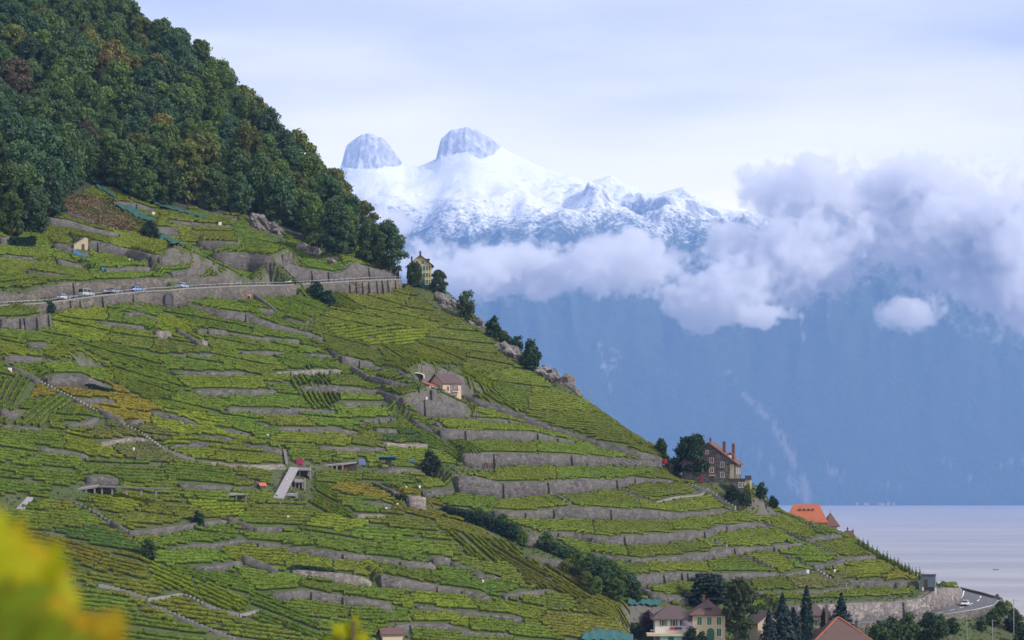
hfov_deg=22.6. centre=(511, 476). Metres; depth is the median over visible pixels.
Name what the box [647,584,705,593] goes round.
vine row
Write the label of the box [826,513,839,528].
red tower
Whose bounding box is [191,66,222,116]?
forest tree
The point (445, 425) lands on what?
vine row
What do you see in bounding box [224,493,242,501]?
covered track
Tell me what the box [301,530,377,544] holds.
vine row
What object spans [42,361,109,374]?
vine row
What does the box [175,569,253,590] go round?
vine row
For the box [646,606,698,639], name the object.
villa wing
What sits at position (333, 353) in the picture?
flank wall
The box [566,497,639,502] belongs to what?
vine row
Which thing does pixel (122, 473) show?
vine row
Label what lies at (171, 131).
forest tree
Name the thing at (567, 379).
rock outcrop
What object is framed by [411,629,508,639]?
vine row
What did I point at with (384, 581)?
stone wall
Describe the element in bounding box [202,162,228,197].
forest tree
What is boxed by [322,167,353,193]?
forest tree
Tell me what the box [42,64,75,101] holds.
forest tree
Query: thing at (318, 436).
vine row
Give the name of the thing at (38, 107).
forest tree
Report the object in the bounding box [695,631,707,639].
hedge bush
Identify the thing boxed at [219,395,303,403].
vine row
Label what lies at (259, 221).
rock outcrop
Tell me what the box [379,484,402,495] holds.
flank wall
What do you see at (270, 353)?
stone wall
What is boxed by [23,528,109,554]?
vine row
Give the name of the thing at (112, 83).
forest tree
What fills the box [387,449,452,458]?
vine row
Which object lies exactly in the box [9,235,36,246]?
clipped hedge
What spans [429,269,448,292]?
bushy tree
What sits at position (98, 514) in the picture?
stairway
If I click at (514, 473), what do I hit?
vine row
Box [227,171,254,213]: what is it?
forest tree
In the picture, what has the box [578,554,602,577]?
gully tree
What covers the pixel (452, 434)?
stone wall
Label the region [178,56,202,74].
forest tree
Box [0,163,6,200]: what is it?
forest tree
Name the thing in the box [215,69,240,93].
forest tree
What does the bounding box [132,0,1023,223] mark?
sky
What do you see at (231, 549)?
vine row
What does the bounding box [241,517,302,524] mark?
vine row
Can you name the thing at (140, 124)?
forest tree
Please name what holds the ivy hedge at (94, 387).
attached to the stone wall at (81, 381)
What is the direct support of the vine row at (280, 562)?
on the hillside
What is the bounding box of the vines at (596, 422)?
[0,184,1012,639]
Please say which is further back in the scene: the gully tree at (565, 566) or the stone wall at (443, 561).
the gully tree at (565, 566)
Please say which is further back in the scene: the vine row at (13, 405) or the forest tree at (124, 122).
the forest tree at (124, 122)
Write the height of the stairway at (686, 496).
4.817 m
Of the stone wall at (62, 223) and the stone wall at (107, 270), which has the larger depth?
the stone wall at (62, 223)
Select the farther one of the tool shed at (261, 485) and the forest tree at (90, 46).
the forest tree at (90, 46)
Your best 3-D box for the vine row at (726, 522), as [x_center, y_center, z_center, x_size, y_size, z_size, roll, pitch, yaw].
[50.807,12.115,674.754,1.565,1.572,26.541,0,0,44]
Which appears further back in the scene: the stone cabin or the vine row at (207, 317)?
the stone cabin
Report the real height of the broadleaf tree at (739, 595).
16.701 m
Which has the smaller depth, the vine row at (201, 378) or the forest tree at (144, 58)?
the vine row at (201, 378)
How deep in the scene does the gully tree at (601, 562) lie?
605.67 m
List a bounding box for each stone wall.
[0,237,10,244]
[0,255,36,261]
[0,276,251,303]
[0,314,52,330]
[0,409,19,420]
[0,425,40,430]
[1,280,402,313]
[2,356,54,364]
[25,271,68,275]
[27,343,49,350]
[39,448,87,458]
[45,375,112,388]
[48,218,117,236]
[53,244,70,253]
[56,259,82,267]
[65,417,99,429]
[75,399,113,403]
[84,476,117,484]
[88,241,152,265]
[98,437,150,446]
[100,323,143,329]
[103,267,150,272]
[112,202,153,211]
[122,313,144,316]
[126,419,143,425]
[127,520,227,538]
[151,250,199,267]
[151,412,196,424]
[154,331,170,338]
[158,228,177,235]
[168,268,204,277]
[168,443,208,448]
[168,540,433,568]
[169,371,247,376]
[170,354,213,357]
[172,221,231,226]
[177,484,256,491]
[186,304,322,341]
[192,561,242,571]
[193,390,276,396]
[194,330,226,335]
[198,241,238,251]
[200,340,207,345]
[200,436,232,441]
[201,461,285,469]
[210,253,270,274]
[223,429,250,436]
[225,408,335,414]
[230,334,299,343]
[239,352,284,355]
[246,446,281,455]
[253,526,292,532]
[258,308,273,314]
[258,424,356,434]
[269,590,392,610]
[270,262,398,284]
[275,369,341,377]
[281,255,292,263]
[284,318,304,324]
[291,570,371,586]
[300,385,400,404]
[306,354,331,359]
[318,446,384,451]
[339,356,411,377]
[340,403,397,407]
[355,514,384,517]
[360,417,395,424]
[365,503,390,508]
[367,376,455,400]
[372,468,421,473]
[373,429,397,433]
[378,575,489,600]
[381,442,427,447]
[391,623,512,636]
[400,397,465,418]
[406,496,425,509]
[415,606,521,622]
[420,488,453,497]
[430,557,450,565]
[437,429,573,443]
[454,475,672,498]
[461,454,662,467]
[462,395,662,466]
[466,417,530,424]
[473,574,501,579]
[492,507,731,520]
[500,589,553,599]
[523,534,539,547]
[526,556,569,566]
[544,522,766,546]
[595,543,802,563]
[636,572,782,588]
[642,589,687,606]
[752,587,852,594]
[783,570,809,577]
[791,588,962,624]
[804,534,841,542]
[810,556,875,570]
[814,606,995,629]
[846,580,919,589]
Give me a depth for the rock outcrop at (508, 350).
764.21 m
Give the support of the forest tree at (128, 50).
on the hillside
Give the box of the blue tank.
[358,459,364,464]
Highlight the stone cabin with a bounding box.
[71,237,87,249]
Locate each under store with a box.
[292,466,310,478]
[297,478,304,490]
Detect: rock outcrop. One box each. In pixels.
[198,200,229,213]
[246,213,285,235]
[295,242,321,255]
[326,257,336,262]
[433,291,459,310]
[474,317,485,327]
[493,341,520,359]
[534,365,582,395]
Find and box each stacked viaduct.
[78,484,98,492]
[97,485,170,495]
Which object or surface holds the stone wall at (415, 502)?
on the hillside
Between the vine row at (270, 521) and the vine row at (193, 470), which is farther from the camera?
the vine row at (193, 470)
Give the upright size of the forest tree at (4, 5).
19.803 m
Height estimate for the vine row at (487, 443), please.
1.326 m
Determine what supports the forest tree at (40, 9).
on the hillside
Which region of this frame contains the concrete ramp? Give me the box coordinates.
[274,467,298,499]
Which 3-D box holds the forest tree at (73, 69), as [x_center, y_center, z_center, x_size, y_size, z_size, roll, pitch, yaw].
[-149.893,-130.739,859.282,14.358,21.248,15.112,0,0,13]
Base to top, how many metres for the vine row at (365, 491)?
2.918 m
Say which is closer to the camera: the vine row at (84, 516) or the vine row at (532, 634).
the vine row at (84, 516)
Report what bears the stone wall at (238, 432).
on the hillside
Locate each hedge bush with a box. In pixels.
[683,626,696,639]
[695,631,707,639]
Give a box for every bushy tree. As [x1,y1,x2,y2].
[406,261,422,286]
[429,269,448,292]
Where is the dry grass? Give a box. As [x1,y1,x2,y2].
[58,193,140,230]
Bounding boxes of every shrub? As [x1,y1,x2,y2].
[45,300,55,313]
[138,538,157,559]
[140,220,160,237]
[190,510,204,526]
[306,281,323,299]
[320,290,336,305]
[419,449,442,475]
[456,289,475,321]
[484,315,502,338]
[498,331,511,343]
[508,335,523,350]
[517,350,532,368]
[520,338,541,370]
[630,622,644,637]
[639,610,652,631]
[655,438,667,454]
[724,484,740,502]
[737,491,751,506]
[743,482,752,496]
[754,482,768,499]
[767,495,778,508]
[868,619,892,639]
[885,616,904,639]
[898,611,923,639]
[916,610,948,639]
[936,614,949,637]
[947,617,960,633]
[976,616,987,631]
[983,608,1002,626]
[994,601,1009,617]
[1003,608,1022,633]
[1012,623,1023,639]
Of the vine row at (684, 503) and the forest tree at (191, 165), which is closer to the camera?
the vine row at (684, 503)
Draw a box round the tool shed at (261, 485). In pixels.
[257,483,266,489]
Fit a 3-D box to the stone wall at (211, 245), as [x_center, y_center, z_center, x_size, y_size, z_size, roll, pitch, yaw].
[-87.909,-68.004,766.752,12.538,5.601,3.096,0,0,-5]
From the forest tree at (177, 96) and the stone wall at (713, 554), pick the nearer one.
the stone wall at (713, 554)
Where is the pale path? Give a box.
[16,497,32,509]
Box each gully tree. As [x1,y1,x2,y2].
[474,507,485,514]
[496,513,509,522]
[506,521,520,537]
[515,530,528,545]
[537,532,554,546]
[551,541,563,557]
[559,558,576,574]
[562,547,575,563]
[572,550,588,574]
[577,571,592,588]
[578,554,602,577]
[588,556,614,588]
[588,576,604,594]
[599,559,624,587]
[605,579,627,600]
[614,566,631,593]
[619,573,641,597]
[630,587,644,601]
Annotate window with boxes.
[424,266,429,270]
[424,279,429,284]
[450,385,455,390]
[660,620,666,625]
[671,620,676,625]
[697,617,701,624]
[707,617,711,624]
[708,458,714,462]
[708,467,714,472]
[716,617,721,624]
[716,628,721,636]
[813,619,819,625]
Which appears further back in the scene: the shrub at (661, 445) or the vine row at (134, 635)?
the shrub at (661, 445)
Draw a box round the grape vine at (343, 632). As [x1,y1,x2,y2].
[325,616,368,639]
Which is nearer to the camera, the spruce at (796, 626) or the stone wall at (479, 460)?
the spruce at (796, 626)
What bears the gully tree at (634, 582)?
on the hillside
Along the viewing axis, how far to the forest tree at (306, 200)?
817.72 m
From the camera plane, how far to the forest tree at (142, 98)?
862.55 m
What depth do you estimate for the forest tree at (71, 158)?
769.61 m
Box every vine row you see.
[0,328,78,342]
[0,330,79,345]
[0,373,18,402]
[0,375,25,409]
[0,427,63,435]
[0,432,64,440]
[0,435,65,444]
[0,437,63,446]
[0,463,85,473]
[0,465,92,476]
[5,510,106,523]
[7,513,98,526]
[9,377,30,410]
[9,508,101,520]
[10,517,82,528]
[10,520,64,528]
[15,470,83,480]
[21,393,60,425]
[21,395,48,418]
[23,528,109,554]
[30,395,66,425]
[30,532,107,557]
[40,538,101,559]
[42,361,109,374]
[46,363,112,376]
[48,365,113,380]
[55,385,138,397]
[55,528,137,543]
[61,387,130,397]
[61,555,72,560]
[65,526,135,540]
[67,532,140,546]
[69,565,79,569]
[70,571,163,590]
[73,586,111,595]
[75,568,156,584]
[79,591,130,601]
[80,463,163,473]
[80,600,136,610]
[80,604,129,614]
[81,343,163,367]
[81,345,168,369]
[81,462,163,470]
[81,596,136,606]
[82,339,161,363]
[83,466,167,476]
[85,457,149,463]
[91,350,168,372]
[118,513,179,521]
[121,631,190,639]
[122,614,192,627]
[122,618,207,633]
[124,628,215,639]
[140,550,227,558]
[146,554,224,561]
[149,485,271,497]
[150,417,250,438]
[152,487,274,499]
[153,599,227,613]
[154,354,227,364]
[154,548,224,555]
[154,558,212,563]
[156,356,233,369]
[160,358,232,369]
[161,307,253,327]
[161,463,235,474]
[164,467,234,476]
[164,469,233,478]
[166,472,238,480]
[168,474,235,483]
[168,606,244,620]
[172,565,252,587]
[175,373,282,381]
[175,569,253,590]
[178,376,264,382]
[181,378,265,383]
[182,380,266,386]
[185,382,265,388]
[188,384,257,389]
[191,500,254,506]
[197,495,265,502]
[206,622,317,639]
[208,454,279,462]
[215,450,281,459]
[215,454,280,461]
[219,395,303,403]
[220,547,291,554]
[222,621,301,635]
[223,544,287,551]
[223,550,291,558]
[225,396,300,405]
[225,552,289,560]
[227,554,283,564]
[228,400,298,406]
[232,516,308,521]
[234,565,304,577]
[235,393,303,402]
[238,512,308,518]
[239,529,303,535]
[239,568,304,580]
[239,571,299,579]
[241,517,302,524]
[244,510,313,515]
[244,532,308,537]
[245,506,319,513]
[247,534,307,540]
[248,594,316,624]
[251,504,317,509]
[251,599,320,629]
[258,608,323,636]
[258,613,325,639]
[270,435,350,441]
[270,437,350,444]
[276,432,350,439]
[280,430,347,437]
[282,599,349,611]
[285,602,348,614]
[298,525,360,537]
[300,580,360,591]
[300,580,362,591]
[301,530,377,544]
[306,531,378,547]
[318,621,374,631]
[319,623,376,635]
[329,616,387,627]
[330,486,412,496]
[335,325,403,334]
[349,610,412,615]
[350,608,407,613]
[350,613,411,619]
[353,527,415,535]
[355,547,419,554]
[362,334,424,341]
[364,526,423,533]
[365,515,433,523]
[365,549,426,560]
[369,518,436,526]
[370,451,455,462]
[375,450,455,460]
[380,542,461,551]
[385,540,461,548]
[386,447,450,456]
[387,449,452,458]
[387,545,461,554]
[394,536,458,545]
[395,597,473,604]
[400,594,473,602]
[410,592,471,599]
[411,611,468,618]
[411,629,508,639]
[412,615,467,623]
[413,613,468,621]
[425,333,499,343]
[426,331,497,340]
[430,328,496,337]
[430,330,498,339]
[433,327,489,334]
[433,494,497,500]
[439,418,497,421]
[439,419,528,424]
[442,420,540,428]
[442,422,539,429]
[443,421,541,429]
[444,423,538,429]
[444,579,507,592]
[446,424,539,431]
[451,556,512,566]
[453,578,513,590]
[468,620,554,632]
[469,440,538,443]
[469,617,549,628]
[470,438,539,442]
[470,623,560,635]
[471,441,535,444]
[471,442,534,444]
[471,444,535,446]
[471,596,543,612]
[472,442,535,445]
[472,472,556,480]
[474,444,536,447]
[474,473,548,479]
[475,599,545,615]
[475,602,539,616]
[478,445,536,449]
[478,471,555,475]
[479,604,540,618]
[480,447,535,449]
[480,472,555,477]
[482,471,555,474]
[485,475,544,481]
[486,467,554,471]
[492,547,556,586]
[494,465,534,468]
[494,468,554,471]
[494,469,554,472]
[495,470,555,473]
[497,554,556,589]
[506,468,555,471]
[508,516,592,522]
[508,629,564,639]
[512,519,592,524]
[518,520,591,524]
[524,522,592,526]
[532,524,592,529]
[536,443,620,452]
[536,445,624,453]
[536,446,625,456]
[537,444,619,452]
[537,447,622,456]
[537,448,615,457]
[537,617,630,633]
[540,442,603,448]
[540,616,625,630]
[541,620,628,633]
[542,443,615,450]
[545,610,611,619]
[545,613,623,627]
[547,624,606,631]
[552,628,615,635]
[554,466,654,471]
[555,468,641,473]
[556,469,634,475]
[556,470,627,476]
[556,471,624,477]
[556,472,614,477]
[558,468,644,472]
[558,493,634,498]
[561,495,637,500]
[562,466,656,470]
[562,493,638,500]
[565,496,638,501]
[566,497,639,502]
[568,498,638,503]
[569,499,640,506]
[572,500,639,507]
[572,501,632,508]
[578,493,636,497]
[593,518,666,521]
[593,521,670,523]
[593,522,672,525]
[593,526,672,529]
[593,528,672,532]
[594,520,667,522]
[594,524,671,526]
[594,525,672,527]
[626,541,702,546]
[626,543,705,547]
[626,543,707,549]
[627,545,711,550]
[627,547,711,551]
[628,550,683,554]
[629,484,692,492]
[639,499,722,504]
[639,501,723,506]
[639,503,710,509]
[640,502,720,507]
[640,504,700,511]
[644,561,707,566]
[645,563,708,567]
[645,584,688,591]
[647,564,711,569]
[647,582,697,589]
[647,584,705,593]
[648,565,712,572]
[649,560,706,565]
[659,580,690,587]
[664,500,719,503]
[667,517,733,521]
[668,516,732,520]
[668,518,736,523]
[672,520,737,524]
[708,536,783,543]
[708,563,763,566]
[709,564,765,566]
[709,566,769,568]
[710,537,773,543]
[712,567,775,572]
[713,535,792,541]
[716,533,794,540]
[719,531,796,540]
[726,530,793,537]
[780,593,838,596]
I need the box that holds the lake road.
[800,590,997,626]
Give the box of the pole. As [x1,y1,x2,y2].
[1013,599,1013,637]
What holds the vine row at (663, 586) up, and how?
on the hillside
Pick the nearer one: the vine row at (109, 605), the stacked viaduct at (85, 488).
the vine row at (109, 605)
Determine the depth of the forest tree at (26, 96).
811.81 m
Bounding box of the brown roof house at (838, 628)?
[809,611,871,639]
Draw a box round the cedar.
[681,572,728,604]
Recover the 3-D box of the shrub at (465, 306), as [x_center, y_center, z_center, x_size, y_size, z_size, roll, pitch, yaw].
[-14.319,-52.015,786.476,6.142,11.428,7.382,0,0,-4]
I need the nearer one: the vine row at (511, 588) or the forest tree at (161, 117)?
the vine row at (511, 588)
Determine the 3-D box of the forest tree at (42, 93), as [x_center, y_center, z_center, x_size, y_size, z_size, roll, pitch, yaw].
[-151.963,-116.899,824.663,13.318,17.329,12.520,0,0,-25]
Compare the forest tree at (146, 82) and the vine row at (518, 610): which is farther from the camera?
the forest tree at (146, 82)
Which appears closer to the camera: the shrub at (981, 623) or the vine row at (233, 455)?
the vine row at (233, 455)
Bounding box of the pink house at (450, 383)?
[422,373,463,398]
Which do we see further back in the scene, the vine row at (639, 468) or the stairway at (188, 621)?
the vine row at (639, 468)
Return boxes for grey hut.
[920,574,936,594]
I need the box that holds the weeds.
[0,197,1023,639]
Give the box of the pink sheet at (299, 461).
[296,459,302,464]
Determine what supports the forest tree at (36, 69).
on the hillside
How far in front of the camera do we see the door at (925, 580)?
675.01 m
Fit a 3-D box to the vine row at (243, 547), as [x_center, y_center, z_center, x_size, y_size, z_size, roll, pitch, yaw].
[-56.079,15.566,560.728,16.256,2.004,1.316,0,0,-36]
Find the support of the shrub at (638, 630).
on the hillside
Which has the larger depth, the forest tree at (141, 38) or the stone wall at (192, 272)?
the forest tree at (141, 38)
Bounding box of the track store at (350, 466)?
[326,462,356,469]
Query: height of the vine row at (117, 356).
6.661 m
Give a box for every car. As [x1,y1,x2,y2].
[56,294,70,299]
[65,293,77,298]
[78,288,94,295]
[107,288,121,292]
[130,286,145,291]
[176,283,188,287]
[961,600,969,605]
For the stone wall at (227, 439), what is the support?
on the hillside
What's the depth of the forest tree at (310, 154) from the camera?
878.33 m
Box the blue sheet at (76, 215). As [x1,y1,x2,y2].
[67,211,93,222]
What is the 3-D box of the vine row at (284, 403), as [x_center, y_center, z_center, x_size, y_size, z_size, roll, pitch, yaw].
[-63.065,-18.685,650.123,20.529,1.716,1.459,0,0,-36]
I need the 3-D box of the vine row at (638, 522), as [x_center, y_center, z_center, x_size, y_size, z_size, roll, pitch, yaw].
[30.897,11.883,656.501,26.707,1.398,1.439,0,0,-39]
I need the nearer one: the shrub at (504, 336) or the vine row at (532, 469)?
the vine row at (532, 469)
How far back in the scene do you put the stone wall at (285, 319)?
722.56 m
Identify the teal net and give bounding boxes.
[580,628,632,639]
[627,598,661,605]
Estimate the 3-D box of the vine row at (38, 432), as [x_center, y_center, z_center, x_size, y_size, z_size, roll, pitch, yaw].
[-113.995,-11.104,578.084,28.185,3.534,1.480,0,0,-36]
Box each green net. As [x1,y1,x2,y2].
[92,179,128,190]
[96,184,116,196]
[116,204,156,220]
[154,201,206,217]
[159,233,185,245]
[408,282,449,294]
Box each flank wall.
[10,366,40,382]
[97,409,123,424]
[110,520,126,533]
[176,329,200,345]
[226,516,253,531]
[241,556,277,574]
[254,294,276,312]
[330,350,336,357]
[350,367,367,381]
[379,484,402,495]
[412,419,439,437]
[450,562,483,574]
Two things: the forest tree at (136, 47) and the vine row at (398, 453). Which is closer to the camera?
the vine row at (398, 453)
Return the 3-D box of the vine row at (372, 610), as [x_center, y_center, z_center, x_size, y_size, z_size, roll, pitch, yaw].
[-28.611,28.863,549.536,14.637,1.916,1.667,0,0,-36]
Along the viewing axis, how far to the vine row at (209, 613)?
518.47 m
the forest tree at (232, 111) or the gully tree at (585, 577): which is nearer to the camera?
the gully tree at (585, 577)
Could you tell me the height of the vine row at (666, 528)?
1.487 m
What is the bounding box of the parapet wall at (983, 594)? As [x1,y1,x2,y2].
[960,587,1002,603]
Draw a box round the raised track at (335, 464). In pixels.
[324,462,356,470]
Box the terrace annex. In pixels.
[727,476,751,492]
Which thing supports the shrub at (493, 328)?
on the hillside
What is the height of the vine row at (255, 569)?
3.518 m
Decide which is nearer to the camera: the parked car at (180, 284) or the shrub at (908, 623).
the shrub at (908, 623)
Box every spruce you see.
[759,609,777,639]
[772,593,798,639]
[785,607,804,639]
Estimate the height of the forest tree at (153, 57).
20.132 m
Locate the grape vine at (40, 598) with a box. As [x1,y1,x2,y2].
[0,508,131,639]
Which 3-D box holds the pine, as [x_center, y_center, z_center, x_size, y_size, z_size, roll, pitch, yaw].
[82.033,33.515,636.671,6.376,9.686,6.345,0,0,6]
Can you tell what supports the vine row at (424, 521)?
on the hillside
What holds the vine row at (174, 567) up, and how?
on the hillside
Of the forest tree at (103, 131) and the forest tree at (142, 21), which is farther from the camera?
the forest tree at (142, 21)
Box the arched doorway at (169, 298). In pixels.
[165,292,173,304]
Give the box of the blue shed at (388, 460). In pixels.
[379,457,395,467]
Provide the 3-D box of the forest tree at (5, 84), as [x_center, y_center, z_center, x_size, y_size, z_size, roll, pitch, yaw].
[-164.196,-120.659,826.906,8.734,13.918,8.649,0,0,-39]
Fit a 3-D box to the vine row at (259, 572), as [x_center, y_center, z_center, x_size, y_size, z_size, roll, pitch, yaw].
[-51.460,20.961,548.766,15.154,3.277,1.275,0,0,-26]
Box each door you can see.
[707,628,713,639]
[709,475,714,482]
[924,579,927,586]
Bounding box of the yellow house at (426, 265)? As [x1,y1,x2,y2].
[405,251,433,286]
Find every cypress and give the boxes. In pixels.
[799,585,813,639]
[820,607,824,626]
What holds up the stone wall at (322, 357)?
on the hillside
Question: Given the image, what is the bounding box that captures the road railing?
[0,276,400,305]
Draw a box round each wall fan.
[143,296,159,305]
[183,295,192,303]
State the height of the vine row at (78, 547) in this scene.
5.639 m
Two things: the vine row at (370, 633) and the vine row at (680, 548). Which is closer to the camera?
the vine row at (370, 633)
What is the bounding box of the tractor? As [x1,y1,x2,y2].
[662,459,668,466]
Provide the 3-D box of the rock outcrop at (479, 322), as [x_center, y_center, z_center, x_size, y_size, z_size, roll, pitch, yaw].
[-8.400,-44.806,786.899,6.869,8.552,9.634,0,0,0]
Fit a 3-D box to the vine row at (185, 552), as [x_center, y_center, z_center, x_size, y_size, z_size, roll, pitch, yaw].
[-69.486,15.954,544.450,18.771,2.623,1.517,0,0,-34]
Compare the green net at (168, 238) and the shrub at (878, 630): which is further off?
the green net at (168, 238)
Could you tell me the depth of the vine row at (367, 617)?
545.91 m
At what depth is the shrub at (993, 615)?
676.21 m
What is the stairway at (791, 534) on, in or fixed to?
on the hillside
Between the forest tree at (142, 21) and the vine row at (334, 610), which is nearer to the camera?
the vine row at (334, 610)
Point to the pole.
(1013, 617)
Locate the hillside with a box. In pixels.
[0,114,1023,639]
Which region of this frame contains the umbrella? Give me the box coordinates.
[681,621,693,629]
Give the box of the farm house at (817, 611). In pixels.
[797,604,821,627]
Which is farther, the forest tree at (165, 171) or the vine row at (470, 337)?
the forest tree at (165, 171)
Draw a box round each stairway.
[9,367,194,460]
[72,502,110,523]
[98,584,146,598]
[147,593,238,617]
[151,606,234,639]
[239,476,266,488]
[239,609,261,616]
[283,449,287,464]
[431,420,442,429]
[554,494,571,504]
[616,488,654,501]
[655,489,708,501]
[686,483,735,509]
[712,540,727,547]
[738,553,772,568]
[763,522,838,556]
[765,507,817,528]
[785,556,807,565]
[815,569,846,586]
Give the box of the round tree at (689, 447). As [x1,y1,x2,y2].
[669,433,709,477]
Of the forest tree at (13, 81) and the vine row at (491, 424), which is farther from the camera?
the forest tree at (13, 81)
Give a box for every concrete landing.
[285,493,295,498]
[288,468,310,475]
[294,479,303,488]
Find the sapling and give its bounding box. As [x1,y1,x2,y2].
[885,550,888,562]
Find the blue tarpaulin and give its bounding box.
[73,249,89,256]
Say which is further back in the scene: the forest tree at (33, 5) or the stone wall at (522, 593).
the forest tree at (33, 5)
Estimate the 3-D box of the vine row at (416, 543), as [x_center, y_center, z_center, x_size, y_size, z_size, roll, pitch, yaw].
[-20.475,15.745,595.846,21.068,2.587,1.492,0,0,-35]
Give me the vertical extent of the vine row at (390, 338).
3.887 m
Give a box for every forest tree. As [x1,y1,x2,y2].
[0,0,21,14]
[0,13,11,28]
[0,23,26,58]
[0,40,10,51]
[0,50,18,75]
[0,56,34,94]
[0,82,9,87]
[0,86,23,114]
[0,90,10,122]
[0,110,26,157]
[0,132,9,163]
[0,139,32,162]
[0,159,35,222]
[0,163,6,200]
[2,142,45,183]
[3,1,34,18]
[3,72,27,95]
[4,97,17,112]
[5,163,52,215]
[9,14,31,54]
[15,33,46,71]
[16,94,40,111]
[18,97,58,124]
[23,11,50,38]
[24,116,34,126]
[25,117,51,150]
[26,0,43,10]
[26,29,50,62]
[26,58,44,80]
[26,122,65,182]
[27,61,45,84]
[28,88,53,103]
[34,80,53,96]
[34,154,74,215]
[36,7,51,12]
[38,8,67,39]
[39,40,74,77]
[41,0,67,7]
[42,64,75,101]
[44,55,84,98]
[48,2,65,15]
[48,101,80,129]
[49,86,79,108]
[51,16,70,38]
[51,122,88,178]
[52,144,85,192]
[56,33,78,46]
[61,0,92,30]
[64,25,86,39]
[66,45,101,82]
[68,0,99,26]
[70,105,101,133]
[71,40,98,72]
[75,75,105,124]
[76,127,99,173]
[78,23,96,32]
[78,119,100,145]
[80,140,100,182]
[81,28,105,47]
[85,34,103,73]
[86,2,105,33]
[89,86,115,110]
[90,0,108,31]
[92,52,114,84]
[93,37,131,74]
[94,127,110,164]
[94,132,117,176]
[95,138,144,192]
[98,59,136,104]
[98,112,126,139]
[99,19,125,46]
[100,13,111,28]
[101,79,118,108]
[103,104,122,118]
[105,0,117,13]
[108,12,127,35]
[109,90,150,118]
[113,0,140,39]
[113,119,131,131]
[119,101,151,132]
[123,131,149,150]
[124,34,132,43]
[124,44,133,56]
[124,116,153,138]
[125,65,163,101]
[126,41,147,56]
[127,53,148,67]
[128,143,159,186]
[128,167,160,202]
[129,15,151,41]
[129,55,143,69]
[129,90,146,102]
[134,33,152,50]
[142,96,174,123]
[143,53,177,83]
[143,131,179,187]
[144,40,163,57]
[145,61,170,88]
[145,159,184,207]
[147,17,173,45]
[149,113,174,125]
[150,121,181,164]
[153,80,168,98]
[161,29,192,65]
[161,98,180,125]
[162,86,198,110]
[163,54,176,79]
[164,82,196,111]
[166,27,197,55]
[169,71,185,84]
[170,138,208,202]
[175,98,202,123]
[176,65,188,73]
[176,73,206,118]
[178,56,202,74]
[179,117,196,141]
[186,130,223,167]
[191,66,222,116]
[191,120,219,138]
[192,39,215,68]
[197,171,230,210]
[201,100,225,121]
[201,136,230,165]
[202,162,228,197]
[204,87,232,115]
[206,58,235,85]
[208,65,229,89]
[209,106,230,126]
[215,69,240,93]
[215,117,236,149]
[217,65,231,89]
[217,98,235,114]
[219,114,241,149]
[220,147,252,198]
[227,89,238,102]
[227,119,270,159]
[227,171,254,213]
[230,92,249,110]
[234,95,268,130]
[238,84,256,95]
[241,151,274,213]
[245,94,268,121]
[252,133,281,161]
[253,106,285,141]
[260,161,277,205]
[263,172,298,225]
[273,159,292,173]
[276,128,298,158]
[281,145,311,175]
[286,171,309,192]
[287,190,323,230]
[291,128,321,160]
[292,187,304,205]
[293,155,324,185]
[300,202,326,247]
[303,177,320,201]
[305,152,319,159]
[312,173,343,205]
[316,198,355,255]
[319,159,328,171]
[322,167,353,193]
[326,187,348,198]
[330,204,359,252]
[344,193,367,242]
[356,200,380,239]
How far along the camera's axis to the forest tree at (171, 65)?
923.91 m
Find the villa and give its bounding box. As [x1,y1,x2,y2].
[688,594,728,639]
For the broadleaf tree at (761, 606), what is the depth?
617.33 m
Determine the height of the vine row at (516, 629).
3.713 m
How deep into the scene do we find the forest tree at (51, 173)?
739.01 m
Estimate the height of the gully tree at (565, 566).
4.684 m
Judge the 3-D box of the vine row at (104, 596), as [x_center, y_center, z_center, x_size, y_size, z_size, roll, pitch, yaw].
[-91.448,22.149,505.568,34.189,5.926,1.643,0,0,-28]
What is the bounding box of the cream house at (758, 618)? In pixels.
[748,610,776,639]
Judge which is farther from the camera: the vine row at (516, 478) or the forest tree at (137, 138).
the forest tree at (137, 138)
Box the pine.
[829,593,853,625]
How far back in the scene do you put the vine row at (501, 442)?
681.75 m
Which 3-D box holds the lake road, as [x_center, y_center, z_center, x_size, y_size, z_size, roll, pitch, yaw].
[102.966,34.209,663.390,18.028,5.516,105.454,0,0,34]
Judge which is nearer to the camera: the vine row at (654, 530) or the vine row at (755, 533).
the vine row at (654, 530)
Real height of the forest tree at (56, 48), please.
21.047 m
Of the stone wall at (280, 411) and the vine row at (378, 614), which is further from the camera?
the stone wall at (280, 411)
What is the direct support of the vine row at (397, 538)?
on the hillside
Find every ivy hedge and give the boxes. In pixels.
[86,383,115,391]
[290,564,337,572]
[371,482,407,501]
[439,505,521,544]
[539,539,594,556]
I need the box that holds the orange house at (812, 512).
[790,504,827,524]
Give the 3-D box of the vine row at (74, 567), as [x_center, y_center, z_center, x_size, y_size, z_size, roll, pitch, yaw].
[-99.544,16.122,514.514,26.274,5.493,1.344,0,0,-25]
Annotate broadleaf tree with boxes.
[0,192,26,236]
[20,186,50,232]
[354,219,389,266]
[368,219,409,270]
[721,576,759,639]
[749,602,768,616]
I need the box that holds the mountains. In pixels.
[339,127,1023,504]
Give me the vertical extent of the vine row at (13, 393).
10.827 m
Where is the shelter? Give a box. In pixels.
[235,494,247,502]
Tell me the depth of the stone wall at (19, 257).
696.41 m
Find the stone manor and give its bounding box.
[679,437,743,482]
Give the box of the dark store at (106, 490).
[81,484,114,493]
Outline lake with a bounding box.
[778,505,1023,616]
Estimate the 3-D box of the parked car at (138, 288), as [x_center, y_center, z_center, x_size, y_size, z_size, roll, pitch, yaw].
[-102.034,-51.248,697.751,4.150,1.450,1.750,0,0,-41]

